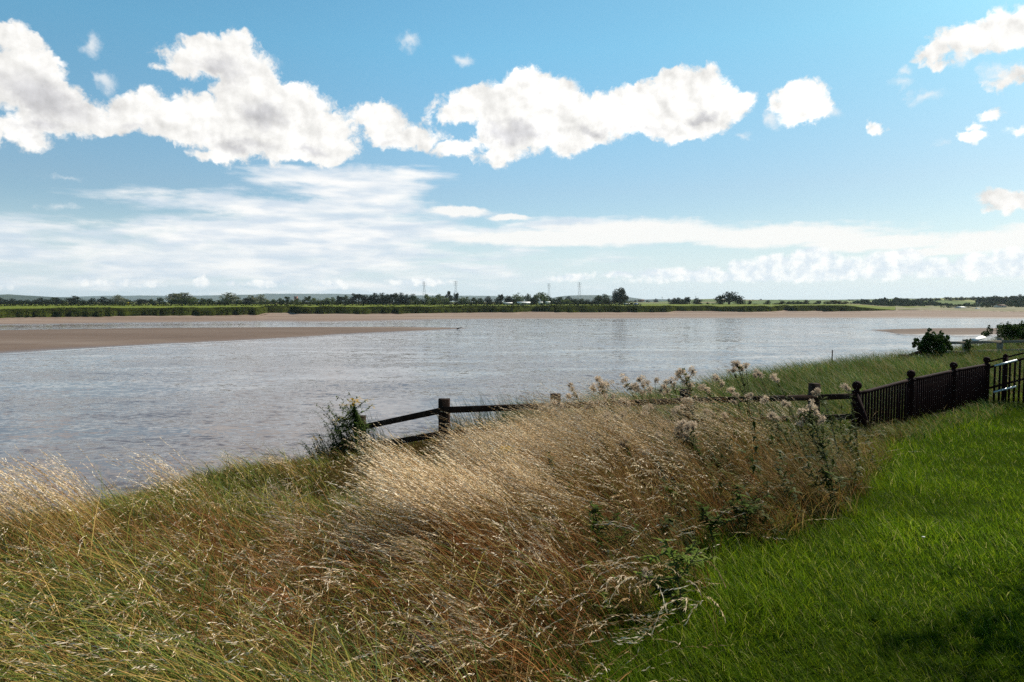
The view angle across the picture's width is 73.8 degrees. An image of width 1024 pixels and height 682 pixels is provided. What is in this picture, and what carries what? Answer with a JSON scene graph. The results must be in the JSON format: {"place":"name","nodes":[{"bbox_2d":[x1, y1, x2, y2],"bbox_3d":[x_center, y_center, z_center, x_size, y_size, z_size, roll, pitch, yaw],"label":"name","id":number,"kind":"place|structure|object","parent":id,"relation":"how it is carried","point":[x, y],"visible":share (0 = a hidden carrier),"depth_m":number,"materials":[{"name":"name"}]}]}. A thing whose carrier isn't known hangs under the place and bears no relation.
{"place":"outdoors","nodes":[
{"label":"outdoors","id":0,"kind":"place"},
{"bbox_2d":[0,294,133,301],"bbox_3d":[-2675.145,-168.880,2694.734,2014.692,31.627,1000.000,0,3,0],"label":"hills","id":1,"kind":"structure","parent":0,"point":[16,297],"depth_m":2643.50,"materials":[{"name":"green plant"}]},
{"bbox_2d":[0,322,439,328],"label":"shallows","id":2,"kind":"structure","parent":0,"point":[385,324],"depth_m":222.52,"materials":[{"name":"brown liquid"}]},
{"bbox_2d":[0,327,463,352],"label":"sandbank","id":3,"kind":"structure","parent":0,"point":[12,341],"depth_m":148.00,"materials":[{"name":"brown sand"}]},
{"bbox_2d":[2,328,468,354],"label":"shallows","id":4,"kind":"structure","parent":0,"point":[209,342],"depth_m":131.20,"materials":[{"name":"brown liquid"}]},
{"bbox_2d":[61,294,540,301],"bbox_3d":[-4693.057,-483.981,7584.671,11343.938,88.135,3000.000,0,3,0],"label":"hills","id":5,"kind":"structure","parent":0,"point":[270,297],"depth_m":6899.34,"materials":[{"name":"green plant"}]},
{"bbox_2d":[0,305,889,317],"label":"bank","id":6,"kind":"structure","parent":0,"point":[526,308],"depth_m":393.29,"materials":[{"name":"green plant"}]},
{"bbox_2d":[0,302,895,309],"bbox_3d":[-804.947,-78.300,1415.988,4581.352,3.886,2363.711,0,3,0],"label":"field","id":7,"kind":"structure","parent":0,"point":[491,304],"depth_m":471.01,"materials":[{"name":"green plant"}]},
{"bbox_2d":[66,296,84,303],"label":"tree","id":8,"kind":"object","parent":7,"relation":"on","point":[75,299],"visible":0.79,"depth_m":591.01,"materials":[{"name":"green plant"}]},
{"bbox_2d":[97,297,112,303],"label":"tree","id":9,"kind":"object","parent":7,"relation":"on","point":[105,301],"visible":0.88,"depth_m":602.43,"materials":[{"name":"green plant"}]},
{"bbox_2d":[110,295,125,303],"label":"tree","id":10,"kind":"object","parent":7,"relation":"on","point":[117,298],"visible":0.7,"depth_m":671.02,"materials":[{"name":"green plant"}]},
{"bbox_2d":[172,292,196,303],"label":"tree","id":11,"kind":"object","parent":7,"relation":"on","point":[180,295],"visible":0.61,"depth_m":638.76,"materials":[{"name":"green plant"}]},
{"bbox_2d":[178,298,193,303],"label":"tree","id":12,"kind":"object","parent":7,"relation":"on","point":[186,300],"visible":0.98,"depth_m":592.42,"materials":[{"name":"green plant"}]},
{"bbox_2d":[219,292,242,303],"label":"tree","id":13,"kind":"object","parent":7,"relation":"on","point":[232,297],"visible":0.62,"depth_m":625.52,"materials":[{"name":"green plant"}]},
{"bbox_2d":[242,298,255,303],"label":"tree","id":14,"kind":"object","parent":7,"relation":"on","point":[245,300],"visible":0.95,"depth_m":620.11,"materials":[{"name":"green plant"}]},
{"bbox_2d":[0,302,641,306],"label":"hedge","id":15,"kind":"object","parent":7,"relation":"on","point":[199,304],"visible":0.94,"depth_m":423.28,"materials":[{"name":"green plant"}]},
{"bbox_2d":[12,300,632,303],"bbox_3d":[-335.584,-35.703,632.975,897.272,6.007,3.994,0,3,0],"label":"scrub","id":16,"kind":"object","parent":7,"relation":"on","point":[485,302],"visible":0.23,"depth_m":632.68,"materials":[{"name":"green plant"}]},
{"bbox_2d":[352,293,364,302],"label":"tree","id":17,"kind":"object","parent":7,"relation":"on","point":[356,296],"visible":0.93,"depth_m":635.85,"materials":[{"name":"green plant"}]},
{"bbox_2d":[369,293,378,303],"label":"tree","id":18,"kind":"object","parent":7,"relation":"on","point":[374,296],"visible":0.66,"depth_m":628.31,"materials":[{"name":"green plant"}]},
{"bbox_2d":[375,292,385,303],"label":"tree","id":19,"kind":"object","parent":7,"relation":"on","point":[380,299],"visible":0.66,"depth_m":621.99,"materials":[{"name":"green plant"}]},
{"bbox_2d":[388,293,397,303],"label":"tree","id":20,"kind":"object","parent":7,"relation":"on","point":[390,296],"visible":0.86,"depth_m":611.17,"materials":[{"name":"green plant"}]},
{"bbox_2d":[510,292,525,302],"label":"tree","id":21,"kind":"object","parent":7,"relation":"on","point":[517,299],"visible":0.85,"depth_m":601.21,"materials":[{"name":"green plant"}]},
{"bbox_2d":[535,292,548,301],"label":"tree","id":22,"kind":"object","parent":7,"relation":"on","point":[540,295],"visible":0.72,"depth_m":641.81,"materials":[{"name":"green plant"}]},
{"bbox_2d":[592,294,608,303],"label":"tree","id":23,"kind":"object","parent":7,"relation":"on","point":[603,299],"visible":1,"depth_m":600.80,"materials":[{"name":"green plant"}]},
{"bbox_2d":[610,291,618,303],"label":"tree","id":24,"kind":"object","parent":7,"relation":"on","point":[613,298],"visible":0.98,"depth_m":582.69,"materials":[{"name":"green plant"}]},
{"bbox_2d":[613,287,627,304],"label":"tree","id":25,"kind":"object","parent":7,"relation":"on","point":[619,293],"visible":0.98,"depth_m":580.59,"materials":[{"name":"green plant"}]},
{"bbox_2d":[713,291,743,303],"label":"tree","id":26,"kind":"object","parent":7,"relation":"on","point":[729,297],"visible":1,"depth_m":598.55,"materials":[{"name":"green plant"}]},
{"bbox_2d":[0,318,1023,521],"bbox_3d":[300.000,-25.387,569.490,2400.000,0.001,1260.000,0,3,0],"label":"water","id":27,"kind":"structure","parent":0,"point":[193,402],"depth_m":73.36,"materials":[{"name":"grey liquid"}]},
{"bbox_2d":[0,343,1023,681],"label":"ground","id":28,"kind":"structure","parent":0,"point":[1018,465],"depth_m":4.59,"materials":[{"name":"green plant"}]},
{"bbox_2d":[221,587,326,637],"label":"tall grass","id":29,"kind":"structure","parent":28,"relation":"on","point":[273,600],"depth_m":3.92,"materials":[{"name":"brown plant"}]},
{"bbox_2d":[299,429,337,460],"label":"thicket","id":30,"kind":"object","parent":28,"relation":"on","point":[317,451],"visible":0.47,"depth_m":11.16,"materials":[{"name":"green plant"}]},
{"bbox_2d":[311,396,374,454],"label":"ragwort","id":31,"kind":"object","parent":28,"relation":"on","point":[355,419],"visible":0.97,"depth_m":10.61,"materials":[{"name":"green plant"}]},
{"bbox_2d":[330,436,355,458],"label":"bush","id":32,"kind":"object","parent":28,"relation":"on","point":[340,446],"visible":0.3,"depth_m":11.14,"materials":[{"name":"green plant"}]},
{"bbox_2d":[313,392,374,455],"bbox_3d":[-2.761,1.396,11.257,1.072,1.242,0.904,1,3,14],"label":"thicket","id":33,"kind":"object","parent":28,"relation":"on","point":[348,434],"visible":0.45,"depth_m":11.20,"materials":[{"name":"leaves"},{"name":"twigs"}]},
{"bbox_2d":[56,554,669,681],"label":"dead leaf blades","id":34,"kind":"object","parent":28,"relation":"on","point":[553,673],"visible":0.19,"depth_m":3.42,"materials":[{"name":"beige plant"}]},
{"bbox_2d":[0,403,728,567],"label":"plume grass","id":35,"kind":"structure","parent":28,"relation":"on","point":[431,489],"depth_m":4.97,"materials":[{"name":"beige plant"}]},
{"bbox_2d":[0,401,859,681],"bbox_3d":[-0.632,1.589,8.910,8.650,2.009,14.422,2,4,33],"label":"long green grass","id":36,"kind":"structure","parent":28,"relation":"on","point":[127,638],"depth_m":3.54,"materials":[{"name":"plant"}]},
{"bbox_2d":[0,405,919,681],"bbox_3d":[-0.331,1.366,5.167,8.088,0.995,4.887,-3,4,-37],"label":"rusty stalks","id":37,"kind":"object","parent":28,"relation":"on","point":[427,576],"visible":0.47,"depth_m":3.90,"materials":[{"name":"brown plant"}]},
{"bbox_2d":[0,375,936,681],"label":"rough grass","id":38,"kind":"structure","parent":28,"relation":"on","point":[808,493],"depth_m":4.75,"materials":[{"name":"brown plant"}]},
{"bbox_2d":[134,367,817,681],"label":"dry grass","id":39,"kind":"structure","parent":28,"relation":"on","point":[563,429],"depth_m":5.47,"materials":[{"name":"beige plant"}]},
{"bbox_2d":[473,442,538,501],"bbox_3d":[-0.050,1.274,5.967,0.730,0.801,0.305,0,3,0],"label":"ragwort","id":40,"kind":"object","parent":28,"relation":"on","point":[509,462],"visible":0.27,"depth_m":5.97,"materials":[{"name":"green plant"}]},
{"bbox_2d":[308,384,787,457],"bbox_3d":[1.091,1.375,12.366,9.404,1.341,3.177,-1,4,-23],"label":"sedge","id":41,"kind":"object","parent":28,"relation":"on","point":[455,421],"visible":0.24,"depth_m":11.59,"materials":[{"name":"green plant"}]},
{"bbox_2d":[540,399,563,431],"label":"thistle","id":42,"kind":"object","parent":28,"relation":"on","point":[553,403],"visible":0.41,"depth_m":8.09,"materials":[{"name":"beige plant"}]},
{"bbox_2d":[531,451,577,522],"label":"weed","id":43,"kind":"object","parent":28,"relation":"on","point":[552,464],"visible":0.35,"depth_m":5.65,"materials":[{"name":"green plant"}]},
{"bbox_2d":[584,400,610,446],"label":"thistle","id":44,"kind":"object","parent":28,"relation":"on","point":[595,413],"visible":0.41,"depth_m":7.88,"materials":[{"name":"beige plant"}]},
{"bbox_2d":[588,375,614,412],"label":"thistle","id":45,"kind":"object","parent":28,"relation":"on","point":[601,384],"visible":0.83,"depth_m":8.23,"materials":[{"name":"beige plant"}]},
{"bbox_2d":[356,383,854,454],"bbox_3d":[1.625,1.570,11.012,8.660,1.625,1.710,0,3,0],"label":"wooden fence","id":46,"kind":"object","parent":28,"relation":"on","point":[443,404],"visible":0.45,"depth_m":10.88,"materials":[{"name":"brown wood"}]},
{"bbox_2d":[591,431,624,480],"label":"thistle","id":47,"kind":"object","parent":28,"relation":"on","point":[592,433],"visible":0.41,"depth_m":6.62,"materials":[{"name":"beige plant"}]},
{"bbox_2d":[596,393,626,433],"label":"thistle","id":48,"kind":"object","parent":28,"relation":"on","point":[606,397],"visible":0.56,"depth_m":7.85,"materials":[{"name":"beige plant"}]},
{"bbox_2d":[586,501,639,573],"bbox_3d":[0.661,1.331,4.476,0.397,0.554,0.228,-1,3,-9],"label":"weed","id":49,"kind":"object","parent":28,"relation":"on","point":[593,511],"visible":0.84,"depth_m":4.47,"materials":[{"name":"green plant"}]},
{"bbox_2d":[601,411,641,477],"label":"thistle","id":50,"kind":"object","parent":28,"relation":"on","point":[608,415],"visible":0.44,"depth_m":6.75,"materials":[{"name":"beige plant"}]},
{"bbox_2d":[618,397,642,443],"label":"thistle","id":51,"kind":"object","parent":28,"relation":"on","point":[622,401],"visible":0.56,"depth_m":7.83,"materials":[{"name":"beige plant"}]},
{"bbox_2d":[618,435,643,478],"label":"thistle","id":52,"kind":"object","parent":28,"relation":"on","point":[623,446],"visible":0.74,"depth_m":6.30,"materials":[{"name":"beige plant"}]},
{"bbox_2d":[619,373,649,456],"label":"thistle","id":53,"kind":"object","parent":28,"relation":"on","point":[625,385],"visible":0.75,"depth_m":8.57,"materials":[{"name":"beige plant"}]},
{"bbox_2d":[582,558,688,634],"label":"creeping weeds","id":54,"kind":"object","parent":28,"relation":"on","point":[607,603],"visible":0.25,"depth_m":4.05,"materials":[{"name":"green plant"}]},
{"bbox_2d":[551,521,725,650],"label":"drooping grass","id":55,"kind":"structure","parent":28,"relation":"on","point":[590,565],"depth_m":3.68,"materials":[{"name":"beige plant"}]},
{"bbox_2d":[631,379,655,443],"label":"thistle","id":56,"kind":"object","parent":28,"relation":"on","point":[635,389],"visible":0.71,"depth_m":8.21,"materials":[{"name":"beige plant"}]},
{"bbox_2d":[636,374,663,426],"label":"thistle","id":57,"kind":"object","parent":28,"relation":"on","point":[656,379],"visible":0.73,"depth_m":8.84,"materials":[{"name":"beige plant"}]},
{"bbox_2d":[640,403,660,447],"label":"thistle","id":58,"kind":"object","parent":28,"relation":"on","point":[648,413],"visible":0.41,"depth_m":7.31,"materials":[{"name":"beige plant"}]},
{"bbox_2d":[632,421,677,474],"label":"thistle","id":59,"kind":"object","parent":28,"relation":"on","point":[648,440],"visible":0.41,"depth_m":6.61,"materials":[{"name":"beige plant"}]},
{"bbox_2d":[642,448,673,490],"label":"thistle","id":60,"kind":"object","parent":28,"relation":"on","point":[647,450],"visible":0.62,"depth_m":5.96,"materials":[{"name":"beige plant"}]},
{"bbox_2d":[637,566,694,625],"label":"thistle","id":61,"kind":"object","parent":28,"relation":"on","point":[666,592],"visible":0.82,"depth_m":3.84,"materials":[{"name":"green plant"}]},
{"bbox_2d":[653,431,679,490],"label":"thistle","id":62,"kind":"object","parent":28,"relation":"on","point":[666,452],"visible":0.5,"depth_m":6.33,"materials":[{"name":"beige plant"}]},
{"bbox_2d":[658,383,679,413],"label":"thistle","id":63,"kind":"object","parent":28,"relation":"on","point":[662,386],"visible":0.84,"depth_m":8.41,"materials":[{"name":"beige plant"}]},
{"bbox_2d":[663,376,682,415],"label":"thistle","id":64,"kind":"object","parent":28,"relation":"on","point":[673,383],"visible":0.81,"depth_m":8.57,"materials":[{"name":"beige plant"}]},
{"bbox_2d":[633,538,720,617],"bbox_3d":[0.958,1.371,3.873,0.565,0.540,0.294,0,3,0],"label":"weed","id":65,"kind":"object","parent":28,"relation":"on","point":[675,557],"visible":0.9,"depth_m":3.88,"materials":[{"name":"green plant"}]},
{"bbox_2d":[671,404,690,468],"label":"thistle","id":66,"kind":"object","parent":28,"relation":"on","point":[681,408],"visible":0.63,"depth_m":7.25,"materials":[{"name":"beige plant"}]},
{"bbox_2d":[674,365,702,444],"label":"thistle","id":67,"kind":"object","parent":28,"relation":"on","point":[686,381],"visible":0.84,"depth_m":8.26,"materials":[{"name":"beige plant"}]},
{"bbox_2d":[606,470,782,556],"bbox_3d":[1.462,1.307,5.500,1.663,0.771,1.081,-2,4,-34],"label":"thistle foliage","id":68,"kind":"object","parent":28,"relation":"on","point":[668,521],"visible":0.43,"depth_m":5.36,"materials":[{"name":"green plant"}]},
{"bbox_2d":[672,419,724,498],"bbox_3d":[1.703,1.157,6.118,0.530,0.934,0.307,0,3,0],"label":"thistle","id":69,"kind":"object","parent":28,"relation":"on","point":[688,425],"visible":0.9,"depth_m":6.11,"materials":[{"name":"beige plant"}]},
{"bbox_2d":[682,395,717,455],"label":"thistle","id":70,"kind":"object","parent":28,"relation":"on","point":[688,400],"visible":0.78,"depth_m":8.05,"materials":[{"name":"beige plant"}]},
{"bbox_2d":[697,384,723,452],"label":"thistle","id":71,"kind":"object","parent":28,"relation":"on","point":[705,387],"visible":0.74,"depth_m":8.41,"materials":[{"name":"beige plant"}]},
{"bbox_2d":[702,409,731,463],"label":"thistle","id":72,"kind":"object","parent":28,"relation":"on","point":[715,425],"visible":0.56,"depth_m":7.43,"materials":[{"name":"beige plant"}]},
{"bbox_2d":[695,501,739,552],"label":"weed","id":73,"kind":"object","parent":28,"relation":"on","point":[713,522],"visible":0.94,"depth_m":4.97,"materials":[{"name":"green plant"}]},
{"bbox_2d":[566,382,876,529],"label":"dry grass","id":74,"kind":"structure","parent":28,"relation":"on","point":[756,448],"depth_m":7.37,"materials":[{"name":"brown plant"}]},
{"bbox_2d":[711,373,737,452],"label":"thistle","id":75,"kind":"object","parent":28,"relation":"on","point":[717,377],"visible":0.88,"depth_m":8.85,"materials":[{"name":"beige plant"}]},
{"bbox_2d":[721,412,754,463],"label":"thistle","id":76,"kind":"object","parent":28,"relation":"on","point":[726,432],"visible":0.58,"depth_m":6.94,"materials":[{"name":"beige plant"}]},
{"bbox_2d":[727,386,751,455],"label":"thistle","id":77,"kind":"object","parent":28,"relation":"on","point":[735,393],"visible":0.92,"depth_m":8.02,"materials":[{"name":"beige plant"}]},
{"bbox_2d":[727,360,761,451],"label":"thistle","id":78,"kind":"object","parent":28,"relation":"on","point":[738,365],"visible":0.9,"depth_m":8.33,"materials":[{"name":"beige plant"}]},
{"bbox_2d":[727,484,770,541],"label":"weed","id":79,"kind":"object","parent":28,"relation":"on","point":[742,503],"visible":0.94,"depth_m":5.28,"materials":[{"name":"green plant"}]},
{"bbox_2d":[500,336,1023,442],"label":"bank grass","id":80,"kind":"structure","parent":28,"relation":"on","point":[920,368],"depth_m":19.57,"materials":[{"name":"green plant"}]},
{"bbox_2d":[744,392,782,461],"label":"thistle","id":81,"kind":"object","parent":28,"relation":"on","point":[748,395],"visible":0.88,"depth_m":8.01,"materials":[{"name":"beige plant"}]},
{"bbox_2d":[752,368,783,453],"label":"thistle","id":82,"kind":"object","parent":28,"relation":"on","point":[757,373],"visible":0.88,"depth_m":8.97,"materials":[{"name":"beige plant"}]},
{"bbox_2d":[759,394,788,460],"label":"thistle","id":83,"kind":"object","parent":28,"relation":"on","point":[763,401],"visible":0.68,"depth_m":8.48,"materials":[{"name":"beige plant"}]},
{"bbox_2d":[767,411,801,472],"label":"thistle","id":84,"kind":"object","parent":28,"relation":"on","point":[771,416],"visible":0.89,"depth_m":7.20,"materials":[{"name":"beige plant"}]},
{"bbox_2d":[769,372,803,444],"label":"thistle","id":85,"kind":"object","parent":28,"relation":"on","point":[773,377],"visible":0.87,"depth_m":8.93,"materials":[{"name":"beige plant"}]},
{"bbox_2d":[781,400,807,455],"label":"thistle","id":86,"kind":"object","parent":28,"relation":"on","point":[784,403],"visible":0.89,"depth_m":7.96,"materials":[{"name":"beige plant"}]},
{"bbox_2d":[794,399,846,518],"bbox_3d":[2.837,1.084,6.270,0.470,1.126,0.399,1,4,18],"label":"thistle","id":87,"kind":"object","parent":28,"relation":"on","point":[812,407],"visible":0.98,"depth_m":6.25,"materials":[{"name":"beige plant"}]},
{"bbox_2d":[811,387,836,449],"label":"thistle","id":88,"kind":"object","parent":28,"relation":"on","point":[817,389],"visible":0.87,"depth_m":8.64,"materials":[{"name":"beige plant"}]},
{"bbox_2d":[802,467,857,518],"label":"weed","id":89,"kind":"object","parent":28,"relation":"on","point":[827,474],"visible":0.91,"depth_m":6.19,"materials":[{"name":"green plant"}]},
{"bbox_2d":[839,383,859,454],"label":"thistle","id":90,"kind":"object","parent":28,"relation":"on","point":[846,387],"visible":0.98,"depth_m":8.92,"materials":[{"name":"beige plant"}]},
{"bbox_2d":[898,350,924,358],"bbox_3d":[19.645,0.829,33.131,2.567,0.933,0.416,-2,4,-29],"label":"wooden fence","id":91,"kind":"object","parent":28,"relation":"on","point":[917,352],"visible":0.44,"depth_m":32.95,"materials":[{"name":"brown wood"}]},
{"bbox_2d":[851,357,990,433],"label":"metal railings","id":92,"kind":"object","parent":28,"relation":"on","point":[949,389],"visible":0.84,"depth_m":13.62,"materials":[{"name":"metal"}]},
{"bbox_2d":[911,328,953,359],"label":"bush","id":93,"kind":"object","parent":28,"relation":"on","point":[939,343],"visible":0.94,"depth_m":33.27,"materials":[{"name":"green plant"}]},
{"bbox_2d":[963,338,973,355],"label":"bush","id":94,"kind":"object","parent":28,"relation":"on","point":[968,344],"visible":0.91,"depth_m":36.45,"materials":[{"name":"green plant"}]},
{"bbox_2d":[945,338,1023,353],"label":"wooden fence","id":95,"kind":"object","parent":28,"relation":"on","point":[999,341],"visible":0.45,"depth_m":38.07,"materials":[{"name":"grey wood"}]},
{"bbox_2d":[981,320,1023,343],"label":"bush","id":96,"kind":"object","parent":28,"relation":"on","point":[1011,331],"visible":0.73,"depth_m":46.82,"materials":[{"name":"green plant"}]},
{"bbox_2d":[989,352,1023,405],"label":"metal gate","id":97,"kind":"structure","parent":28,"relation":"on","point":[1004,387],"depth_m":16.40,"materials":[{"name":"metal"}]},
{"bbox_2d":[0,310,1023,324],"bbox_3d":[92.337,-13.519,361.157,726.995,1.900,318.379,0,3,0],"label":"mud flat","id":98,"kind":"structure","parent":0,"point":[886,314],"depth_m":328.53,"materials":[{"name":"soil"}]},
{"bbox_2d":[0,0,1023,299],"label":"sky","id":99,"kind":"structure","parent":0,"point":[649,149],"materials":[{"name":"blue"}]},
{"bbox_2d":[540,295,646,301],"bbox_3d":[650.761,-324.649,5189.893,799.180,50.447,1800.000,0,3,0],"label":"hills","id":100,"kind":"structure","parent":0,"point":[589,297],"depth_m":4834.50,"materials":[{"name":"green plant"}]},
{"bbox_2d":[626,297,1008,301],"bbox_3d":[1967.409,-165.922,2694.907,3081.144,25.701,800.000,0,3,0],"label":"hills","id":101,"kind":"structure","parent":0,"point":[650,300],"depth_m":2636.99,"materials":[{"name":"green plant"}]},
{"bbox_2d":[659,298,1004,309],"bbox_3d":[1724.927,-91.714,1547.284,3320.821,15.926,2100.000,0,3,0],"label":"hillside","id":102,"kind":"structure","parent":0,"point":[954,301],"depth_m":1176.51,"materials":[{"name":"green plant"}]},
{"bbox_2d":[850,297,947,305],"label":"woodland","id":103,"kind":"object","parent":102,"relation":"on","point":[895,301],"visible":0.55,"depth_m":773.39,"materials":[{"name":"green plant"}]},
{"bbox_2d":[939,296,1023,307],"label":"woodland","id":104,"kind":"object","parent":102,"relation":"on","point":[1011,301],"visible":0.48,"depth_m":729.11,"materials":[{"name":"green plant"}]},
{"bbox_2d":[870,330,996,335],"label":"shallows","id":105,"kind":"structure","parent":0,"point":[944,335],"depth_m":157.82,"materials":[{"name":"brown liquid"}]},
{"bbox_2d":[875,328,997,334],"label":"sandbank","id":106,"kind":"structure","parent":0,"point":[963,331],"depth_m":171.81,"materials":[{"name":"brown sand"}]},
{"bbox_2d":[896,306,1023,311],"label":"marsh","id":107,"kind":"structure","parent":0,"point":[1016,309],"depth_m":508.88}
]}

